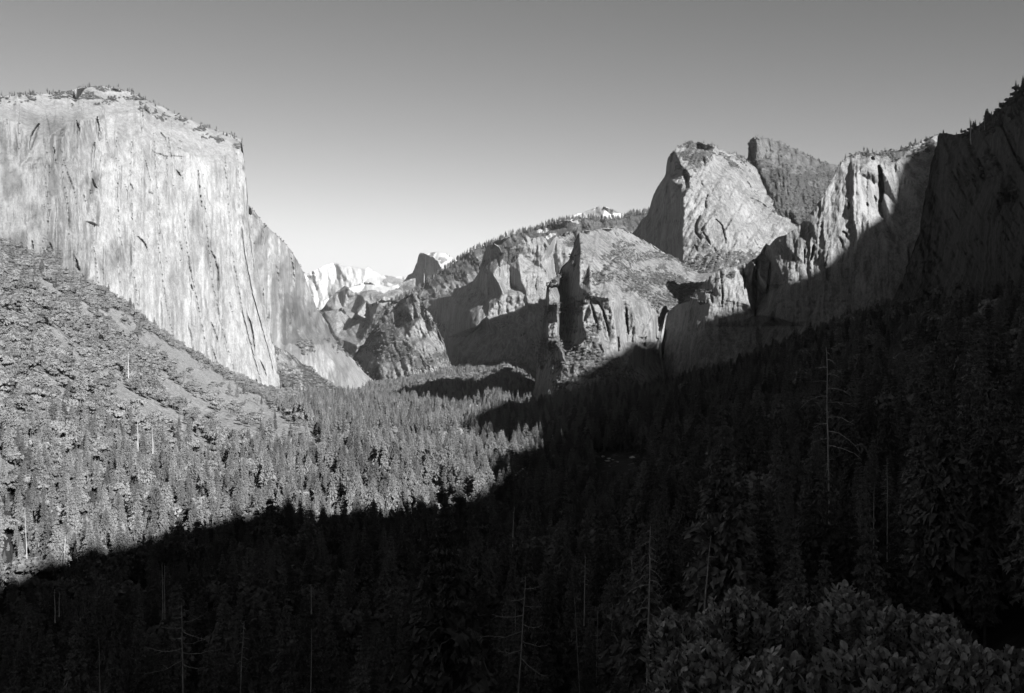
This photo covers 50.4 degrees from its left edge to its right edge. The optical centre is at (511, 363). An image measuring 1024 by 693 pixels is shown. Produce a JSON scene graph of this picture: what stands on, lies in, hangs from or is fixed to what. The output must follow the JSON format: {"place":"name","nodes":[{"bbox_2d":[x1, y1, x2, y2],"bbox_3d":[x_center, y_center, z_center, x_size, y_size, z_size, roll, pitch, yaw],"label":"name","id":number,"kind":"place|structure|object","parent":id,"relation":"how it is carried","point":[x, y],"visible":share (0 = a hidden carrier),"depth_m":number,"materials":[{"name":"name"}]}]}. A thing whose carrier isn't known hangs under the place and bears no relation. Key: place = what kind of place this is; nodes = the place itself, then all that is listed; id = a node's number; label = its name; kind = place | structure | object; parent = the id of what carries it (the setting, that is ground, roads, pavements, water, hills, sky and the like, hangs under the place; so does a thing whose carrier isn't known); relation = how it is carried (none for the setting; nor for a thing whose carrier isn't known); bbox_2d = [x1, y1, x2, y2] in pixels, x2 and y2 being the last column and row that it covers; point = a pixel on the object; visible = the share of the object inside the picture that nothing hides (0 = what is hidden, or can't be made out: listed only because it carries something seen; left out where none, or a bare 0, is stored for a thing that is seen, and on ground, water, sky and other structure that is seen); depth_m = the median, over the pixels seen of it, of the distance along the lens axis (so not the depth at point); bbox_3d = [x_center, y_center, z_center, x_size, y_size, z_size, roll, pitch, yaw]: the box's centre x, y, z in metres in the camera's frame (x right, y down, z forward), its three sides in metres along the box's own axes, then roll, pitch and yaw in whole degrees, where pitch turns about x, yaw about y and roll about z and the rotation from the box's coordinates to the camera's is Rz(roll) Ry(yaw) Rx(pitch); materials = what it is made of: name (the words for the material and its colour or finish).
{"place":"outdoors","nodes":[
{"label":"outdoors","id":0,"kind":"place"},
{"bbox_2d":[0,86,280,387],"bbox_3d":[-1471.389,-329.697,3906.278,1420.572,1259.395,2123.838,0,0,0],"label":"cliff","id":1,"kind":"structure","parent":0,"point":[141,207],"depth_m":3400.09,"materials":[{"name":"stone"}]},
{"bbox_2d":[273,344,335,392],"bbox_3d":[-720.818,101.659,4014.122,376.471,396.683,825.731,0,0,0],"label":"hill","id":2,"kind":"structure","parent":0,"point":[283,360],"depth_m":3960.51,"materials":[{"name":"stone"}]},
{"bbox_2d":[248,205,373,388],"bbox_3d":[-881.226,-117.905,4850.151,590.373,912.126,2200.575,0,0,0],"label":"cliff","id":3,"kind":"structure","parent":0,"point":[286,290],"depth_m":4260.26,"materials":[{"name":"stone"}]},
{"bbox_2d":[305,263,405,310],"bbox_3d":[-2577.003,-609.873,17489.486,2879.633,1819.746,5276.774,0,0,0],"label":"mountain","id":4,"kind":"structure","parent":0,"point":[325,283],"depth_m":15979.65,"materials":[{"name":"stone"}]},
{"bbox_2d":[322,296,390,352],"bbox_3d":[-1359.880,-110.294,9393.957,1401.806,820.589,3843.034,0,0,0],"label":"cliff","id":5,"kind":"structure","parent":0,"point":[347,331],"depth_m":8792.04,"materials":[{"name":"grey stone"}]},
{"bbox_2d":[319,278,415,317],"bbox_3d":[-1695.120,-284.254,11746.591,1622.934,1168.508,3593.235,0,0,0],"label":"mountain","id":6,"kind":"structure","parent":0,"point":[351,300],"depth_m":10739.76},
{"bbox_2d":[352,291,451,380],"bbox_3d":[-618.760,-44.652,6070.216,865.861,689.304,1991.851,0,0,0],"label":"cliff","id":7,"kind":"structure","parent":0,"point":[418,333],"depth_m":5565.12,"materials":[{"name":"stone"}]},
{"bbox_2d":[403,253,440,289],"bbox_3d":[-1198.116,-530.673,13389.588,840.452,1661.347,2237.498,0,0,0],"label":"mountain","id":8,"kind":"structure","parent":0,"point":[430,264],"depth_m":13352.38,"materials":[{"name":"grey stone"}]},
{"bbox_2d":[420,230,583,371],"bbox_3d":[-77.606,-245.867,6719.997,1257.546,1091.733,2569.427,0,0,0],"label":"cliff","id":9,"kind":"structure","parent":0,"point":[494,309],"depth_m":5962.13,"materials":[{"name":"stone"}]},
{"bbox_2d":[368,213,647,332],"bbox_3d":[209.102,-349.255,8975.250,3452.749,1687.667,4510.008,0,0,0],"label":"hill","id":10,"kind":"structure","parent":0,"point":[442,285],"depth_m":7999.43,"materials":[{"name":"grey stone"}]},
{"bbox_2d":[0,252,1023,692],"bbox_3d":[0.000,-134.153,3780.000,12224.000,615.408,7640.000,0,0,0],"label":"ground","id":11,"kind":"structure","parent":0,"point":[1006,630],"depth_m":1537.31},
{"bbox_2d":[0,556,54,594],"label":"oak tree","id":12,"kind":"object","parent":11,"relation":"on","point":[23,566],"visible":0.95,"depth_m":550.66,"materials":[{"name":"grey plant"}]},
{"bbox_2d":[43,594,62,633],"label":"conifer","id":13,"kind":"object","parent":11,"relation":"on","point":[51,619],"visible":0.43,"depth_m":454.36,"materials":[{"name":"black plant"}]},
{"bbox_2d":[45,516,67,578],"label":"conifer","id":14,"kind":"object","parent":11,"relation":"on","point":[57,545],"visible":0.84,"depth_m":586.01,"materials":[{"name":"grey plant"}]},
{"bbox_2d":[58,617,99,692],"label":"conifer","id":15,"kind":"object","parent":11,"relation":"on","point":[76,667],"visible":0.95,"depth_m":271.89,"materials":[{"name":"black plant"}]},
{"bbox_2d":[72,627,103,685],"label":"conifer","id":16,"kind":"object","parent":11,"relation":"on","point":[89,655],"visible":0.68,"depth_m":328.02,"materials":[{"name":"black plant"}]},
{"bbox_2d":[77,521,101,592],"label":"conifer","id":17,"kind":"object","parent":11,"relation":"on","point":[90,552],"visible":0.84,"depth_m":587.01,"materials":[{"name":"grey plant"}]},
{"bbox_2d":[94,579,149,609],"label":"oak tree","id":18,"kind":"object","parent":11,"relation":"on","point":[132,591],"visible":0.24,"depth_m":511.21,"materials":[{"name":"black plant"}]},
{"bbox_2d":[141,485,175,530],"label":"conifer","id":19,"kind":"object","parent":11,"relation":"on","point":[157,502],"visible":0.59,"depth_m":690.85,"materials":[{"name":"grey plant"}]},
{"bbox_2d":[130,622,187,661],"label":"oak tree","id":20,"kind":"object","parent":11,"relation":"on","point":[156,628],"visible":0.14,"depth_m":430.65,"materials":[{"name":"black plant"}]},
{"bbox_2d":[154,496,171,564],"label":"conifer","id":21,"kind":"object","parent":11,"relation":"on","point":[163,533],"visible":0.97,"depth_m":671.10,"materials":[{"name":"grey plant"}]},
{"bbox_2d":[149,613,178,692],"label":"conifer","id":22,"kind":"object","parent":11,"relation":"on","point":[163,644],"visible":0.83,"depth_m":278.08,"materials":[{"name":"black plant"}]},
{"bbox_2d":[156,582,188,626],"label":"conifer","id":23,"kind":"object","parent":11,"relation":"on","point":[174,597],"visible":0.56,"depth_m":474.65,"materials":[{"name":"black plant"}]},
{"bbox_2d":[168,516,183,576],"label":"conifer","id":24,"kind":"object","parent":11,"relation":"on","point":[177,541],"visible":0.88,"depth_m":624.35,"materials":[{"name":"black plant"}]},
{"bbox_2d":[166,602,195,691],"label":"conifer","id":25,"kind":"object","parent":11,"relation":"on","point":[177,644],"visible":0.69,"depth_m":381.02,"materials":[{"name":"black plant"}]},
{"bbox_2d":[182,519,210,565],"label":"conifer","id":26,"kind":"object","parent":11,"relation":"on","point":[198,545],"visible":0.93,"depth_m":619.52,"materials":[{"name":"black plant"}]},
{"bbox_2d":[186,590,212,688],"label":"conifer","id":27,"kind":"object","parent":11,"relation":"on","point":[202,630],"visible":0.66,"depth_m":407.93,"materials":[{"name":"black plant"}]},
{"bbox_2d":[199,592,242,686],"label":"conifer","id":28,"kind":"object","parent":11,"relation":"on","point":[223,638],"visible":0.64,"depth_m":381.77,"materials":[{"name":"black plant"}]},
{"bbox_2d":[224,492,246,542],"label":"conifer","id":29,"kind":"object","parent":11,"relation":"on","point":[237,517],"visible":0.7,"depth_m":703.67,"materials":[{"name":"grey plant"}]},
{"bbox_2d":[225,606,248,686],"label":"conifer","id":30,"kind":"object","parent":11,"relation":"on","point":[238,655],"visible":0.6,"depth_m":365.79,"materials":[{"name":"black plant"}]},
{"bbox_2d":[233,589,260,641],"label":"conifer","id":31,"kind":"object","parent":11,"relation":"on","point":[248,613],"visible":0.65,"depth_m":427.69,"materials":[{"name":"black plant"}]},
{"bbox_2d":[231,625,270,692],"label":"conifer","id":32,"kind":"object","parent":11,"relation":"on","point":[250,684],"visible":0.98,"depth_m":281.86,"materials":[{"name":"black plant"}]},
{"bbox_2d":[251,496,282,542],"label":"conifer","id":33,"kind":"object","parent":11,"relation":"on","point":[261,527],"visible":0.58,"depth_m":671.23,"materials":[{"name":"black plant"}]},
{"bbox_2d":[291,633,313,692],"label":"conifer","id":34,"kind":"object","parent":11,"relation":"on","point":[302,670],"visible":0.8,"depth_m":340.73,"materials":[{"name":"black plant"}]},
{"bbox_2d":[295,595,316,667],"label":"conifer","id":35,"kind":"object","parent":11,"relation":"on","point":[307,630],"visible":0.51,"depth_m":362.31,"materials":[{"name":"black plant"}]},
{"bbox_2d":[295,506,319,557],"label":"conifer","id":36,"kind":"object","parent":11,"relation":"on","point":[309,527],"visible":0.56,"depth_m":635.62,"materials":[{"name":"black plant"}]},
{"bbox_2d":[301,632,327,692],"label":"conifer","id":37,"kind":"object","parent":11,"relation":"on","point":[317,684],"visible":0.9,"depth_m":261.90,"materials":[{"name":"black plant"}]},
{"bbox_2d":[323,512,344,554],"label":"conifer","id":38,"kind":"object","parent":11,"relation":"on","point":[335,538],"visible":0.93,"depth_m":653.28,"materials":[{"name":"black plant"}]},
{"bbox_2d":[328,606,390,646],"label":"oak tree","id":39,"kind":"object","parent":11,"relation":"on","point":[357,619],"visible":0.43,"depth_m":454.25,"materials":[{"name":"black plant"}]},
{"bbox_2d":[349,633,370,692],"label":"conifer","id":40,"kind":"object","parent":11,"relation":"on","point":[360,687],"visible":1,"depth_m":191.01,"materials":[{"name":"black plant"}]},
{"bbox_2d":[490,617,512,692],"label":"conifer","id":41,"kind":"object","parent":11,"relation":"on","point":[497,666],"visible":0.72,"depth_m":251.81,"materials":[{"name":"black plant"}]},
{"bbox_2d":[499,561,526,620],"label":"conifer","id":42,"kind":"object","parent":11,"relation":"on","point":[510,588],"visible":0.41,"depth_m":428.41,"materials":[{"name":"black plant"}]},
{"bbox_2d":[494,532,537,600],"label":"conifer","id":43,"kind":"object","parent":11,"relation":"on","point":[521,561],"visible":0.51,"depth_m":477.91,"materials":[{"name":"black plant"}]},
{"bbox_2d":[508,622,533,692],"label":"conifer","id":44,"kind":"object","parent":11,"relation":"on","point":[515,657],"visible":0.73,"depth_m":272.70,"materials":[{"name":"black plant"}]},
{"bbox_2d":[523,645,544,692],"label":"conifer","id":45,"kind":"object","parent":11,"relation":"on","point":[535,682],"visible":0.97,"depth_m":238.62,"materials":[{"name":"black plant"}]},
{"bbox_2d":[517,621,564,692],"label":"conifer","id":46,"kind":"object","parent":11,"relation":"on","point":[544,663],"visible":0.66,"depth_m":251.56,"materials":[{"name":"black plant"}]},
{"bbox_2d":[520,580,577,692],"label":"conifer","id":47,"kind":"object","parent":11,"relation":"on","point":[557,641],"visible":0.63,"depth_m":281.33,"materials":[{"name":"black plant"}]},
{"bbox_2d":[546,525,576,571],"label":"conifer","id":48,"kind":"object","parent":11,"relation":"on","point":[557,560],"visible":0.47,"depth_m":527.22,"materials":[{"name":"black plant"}]},
{"bbox_2d":[556,587,581,658],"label":"conifer","id":49,"kind":"object","parent":11,"relation":"on","point":[570,616],"visible":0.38,"depth_m":361.61,"materials":[{"name":"black plant"}]},
{"bbox_2d":[560,560,585,636],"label":"conifer","id":50,"kind":"object","parent":11,"relation":"on","point":[578,594],"visible":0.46,"depth_m":427.92,"materials":[{"name":"black plant"}]},
{"bbox_2d":[568,606,585,681],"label":"conifer","id":51,"kind":"object","parent":11,"relation":"on","point":[577,641],"visible":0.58,"depth_m":352.60,"materials":[{"name":"black plant"}]},
{"bbox_2d":[574,609,601,692],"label":"conifer","id":52,"kind":"object","parent":11,"relation":"on","point":[583,657],"visible":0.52,"depth_m":273.34,"materials":[{"name":"black plant"}]},
{"bbox_2d":[581,524,611,636],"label":"conifer","id":53,"kind":"object","parent":11,"relation":"on","point":[599,582],"visible":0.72,"depth_m":420.48,"materials":[{"name":"black plant"}]},
{"bbox_2d":[595,570,625,626],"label":"conifer","id":54,"kind":"object","parent":11,"relation":"on","point":[618,595],"visible":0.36,"depth_m":403.19,"materials":[{"name":"black plant"}]},
{"bbox_2d":[598,580,622,650],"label":"conifer","id":55,"kind":"object","parent":11,"relation":"on","point":[618,627],"visible":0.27,"depth_m":331.51,"materials":[{"name":"black plant"}]},
{"bbox_2d":[618,529,640,612],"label":"conifer","id":56,"kind":"object","parent":11,"relation":"on","point":[627,571],"visible":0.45,"depth_m":406.54,"materials":[{"name":"black plant"}]},
{"bbox_2d":[597,522,672,692],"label":"conifer","id":57,"kind":"object","parent":11,"relation":"on","point":[634,632],"visible":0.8,"depth_m":185.45,"materials":[{"name":"black plant"}]},
{"bbox_2d":[639,607,698,692],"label":"manzanita shrub","id":58,"kind":"object","parent":11,"relation":"on","point":[668,627],"visible":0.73,"depth_m":4.26,"materials":[{"name":"grey plant"}]},
{"bbox_2d":[652,634,743,692],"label":"manzanita shrub","id":59,"kind":"object","parent":11,"relation":"on","point":[700,667],"visible":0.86,"depth_m":3.84,"materials":[{"name":"grey plant"}]},
{"bbox_2d":[694,585,783,661],"bbox_3d":[0.954,1.816,4.608,0.420,1.763,0.396,0,0,0],"label":"manzanita shrub","id":60,"kind":"object","parent":11,"relation":"on","point":[752,627],"visible":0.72,"depth_m":4.52,"materials":[{"name":"grey plant"}]},
{"bbox_2d":[760,430,783,503],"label":"conifer","id":61,"kind":"object","parent":11,"relation":"on","point":[776,471],"visible":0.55,"depth_m":417.17,"materials":[{"name":"black plant"}]},
{"bbox_2d":[720,645,832,692],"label":"manzanita shrub","id":62,"kind":"object","parent":11,"relation":"on","point":[768,672],"visible":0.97,"depth_m":3.66,"materials":[{"name":"grey plant"}]},
{"bbox_2d":[776,602,820,669],"bbox_3d":[1.277,1.936,4.885,0.368,1.700,0.356,0,0,-31],"label":"manzanita shrub","id":63,"kind":"object","parent":11,"relation":"on","point":[799,631],"visible":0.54,"depth_m":4.81,"materials":[{"name":"grey plant"}]},
{"bbox_2d":[778,541,818,624],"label":"conifer","id":64,"kind":"object","parent":11,"relation":"on","point":[797,589],"visible":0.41,"depth_m":132.22,"materials":[{"name":"black plant"}]},
{"bbox_2d":[810,545,834,623],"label":"conifer","id":65,"kind":"object","parent":11,"relation":"on","point":[823,577],"visible":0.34,"depth_m":145.03,"materials":[{"name":"black plant"}]},
{"bbox_2d":[802,470,851,583],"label":"conifer","id":66,"kind":"object","parent":11,"relation":"on","point":[827,528],"visible":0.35,"depth_m":159.27,"materials":[{"name":"black plant"}]},
{"bbox_2d":[805,426,849,553],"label":"conifer","id":67,"kind":"object","parent":11,"relation":"on","point":[835,488],"visible":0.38,"depth_m":278.07,"materials":[{"name":"black plant"}]},
{"bbox_2d":[799,347,859,555],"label":"dead tree","id":68,"kind":"object","parent":11,"relation":"on","point":[827,438],"visible":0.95,"depth_m":164.90,"materials":[{"name":"grey wood"}]},
{"bbox_2d":[815,579,877,658],"bbox_3d":[1.395,1.768,4.495,0.313,1.750,0.278,0,0,0],"label":"manzanita shrub","id":69,"kind":"object","parent":11,"relation":"on","point":[842,612],"visible":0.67,"depth_m":4.44,"materials":[{"name":"grey plant"}]},
{"bbox_2d":[829,397,869,473],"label":"conifer","id":70,"kind":"object","parent":11,"relation":"on","point":[840,440],"visible":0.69,"depth_m":394.42,"materials":[{"name":"black plant"}]},
{"bbox_2d":[820,489,879,602],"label":"conifer","id":71,"kind":"object","parent":11,"relation":"on","point":[846,546],"visible":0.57,"depth_m":155.96,"materials":[{"name":"black plant"}]},
{"bbox_2d":[836,424,866,515],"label":"conifer","id":72,"kind":"object","parent":11,"relation":"on","point":[847,476],"visible":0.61,"depth_m":347.75,"materials":[{"name":"black plant"}]},
{"bbox_2d":[849,466,879,581],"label":"conifer","id":73,"kind":"object","parent":11,"relation":"on","point":[859,511],"visible":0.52,"depth_m":251.43,"materials":[{"name":"black plant"}]},
{"bbox_2d":[799,639,936,692],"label":"manzanita shrub","id":74,"kind":"object","parent":11,"relation":"on","point":[869,668],"visible":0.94,"depth_m":3.65,"materials":[{"name":"grey plant"}]},
{"bbox_2d":[850,491,890,614],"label":"conifer","id":75,"kind":"object","parent":11,"relation":"on","point":[873,570],"visible":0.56,"depth_m":149.54,"materials":[{"name":"black plant"}]},
{"bbox_2d":[866,469,885,551],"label":"conifer","id":76,"kind":"object","parent":11,"relation":"on","point":[875,508],"visible":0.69,"depth_m":287.16,"materials":[{"name":"black plant"}]},
{"bbox_2d":[848,598,930,666],"bbox_3d":[1.525,1.783,4.401,0.408,1.660,0.376,0,0,0],"label":"manzanita shrub","id":77,"kind":"object","parent":11,"relation":"on","point":[892,630],"visible":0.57,"depth_m":4.31,"materials":[{"name":"grey plant"}]},
{"bbox_2d":[875,472,906,547],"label":"conifer","id":78,"kind":"object","parent":11,"relation":"on","point":[882,528],"visible":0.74,"depth_m":281.59,"materials":[{"name":"black plant"}]},
{"bbox_2d":[874,382,907,487],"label":"conifer","id":79,"kind":"object","parent":11,"relation":"on","point":[888,446],"visible":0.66,"depth_m":330.34,"materials":[{"name":"black plant"}]},
{"bbox_2d":[869,391,916,423],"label":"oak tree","id":80,"kind":"object","parent":11,"relation":"on","point":[879,400],"visible":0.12,"depth_m":436.40,"materials":[{"name":"black plant"}]},
{"bbox_2d":[905,349,946,473],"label":"conifer","id":81,"kind":"object","parent":11,"relation":"on","point":[931,387],"visible":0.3,"depth_m":301.63,"materials":[{"name":"black plant"}]},
{"bbox_2d":[889,370,981,643],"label":"conifer","id":82,"kind":"object","parent":11,"relation":"on","point":[948,555],"visible":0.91,"depth_m":184.37,"materials":[{"name":"black plant"}]},
{"bbox_2d":[907,355,968,532],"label":"conifer","id":83,"kind":"object","parent":11,"relation":"on","point":[944,386],"visible":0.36,"depth_m":210.59,"materials":[{"name":"black plant"}]},
{"bbox_2d":[911,611,972,666],"bbox_3d":[1.692,1.779,4.305,0.291,1.617,0.275,0,0,0],"label":"manzanita shrub","id":84,"kind":"object","parent":11,"relation":"on","point":[936,629],"visible":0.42,"depth_m":4.26,"materials":[{"name":"grey plant"}]},
{"bbox_2d":[914,635,1021,692],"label":"manzanita shrub","id":85,"kind":"object","parent":11,"relation":"on","point":[975,667],"visible":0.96,"depth_m":3.72,"materials":[{"name":"grey plant"}]},
{"bbox_2d":[952,370,1018,613],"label":"conifer","id":86,"kind":"object","parent":11,"relation":"on","point":[972,502],"visible":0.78,"depth_m":192.36,"materials":[{"name":"black plant"}]},
{"bbox_2d":[990,644,1023,692],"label":"manzanita shrub","id":87,"kind":"object","parent":11,"relation":"on","point":[1013,656],"visible":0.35,"depth_m":3.98,"materials":[{"name":"grey plant"}]},
{"bbox_2d":[0,0,1023,276],"label":"sky","id":88,"kind":"structure","parent":0,"point":[378,135],"materials":[{"name":"grey"}]},
{"bbox_2d":[533,228,716,401],"bbox_3d":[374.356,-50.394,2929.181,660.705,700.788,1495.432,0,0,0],"label":"cliff","id":89,"kind":"structure","parent":0,"point":[627,336],"depth_m":2620.74,"materials":[{"name":"stone"}]},
{"bbox_2d":[632,141,797,272],"bbox_3d":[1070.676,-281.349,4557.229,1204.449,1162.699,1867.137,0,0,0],"label":"cliff","id":90,"kind":"structure","parent":0,"point":[717,202],"depth_m":3953.57,"materials":[{"name":"stone"}]},
{"bbox_2d":[746,137,839,225],"bbox_3d":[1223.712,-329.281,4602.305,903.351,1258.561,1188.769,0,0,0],"label":"hill","id":91,"kind":"structure","parent":0,"point":[778,153],"depth_m":4348.68,"materials":[{"name":"stone"}]},
{"bbox_2d":[664,134,938,379],"bbox_3d":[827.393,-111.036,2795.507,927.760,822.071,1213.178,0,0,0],"label":"cliff","id":92,"kind":"structure","parent":0,"point":[849,241],"depth_m":2385.84,"materials":[{"name":"stone"}]},
{"bbox_2d":[891,90,1023,306],"bbox_3d":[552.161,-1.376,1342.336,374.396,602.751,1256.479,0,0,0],"label":"cliff","id":93,"kind":"structure","parent":0,"point":[971,233],"depth_m":1202.65,"materials":[{"name":"stone"}]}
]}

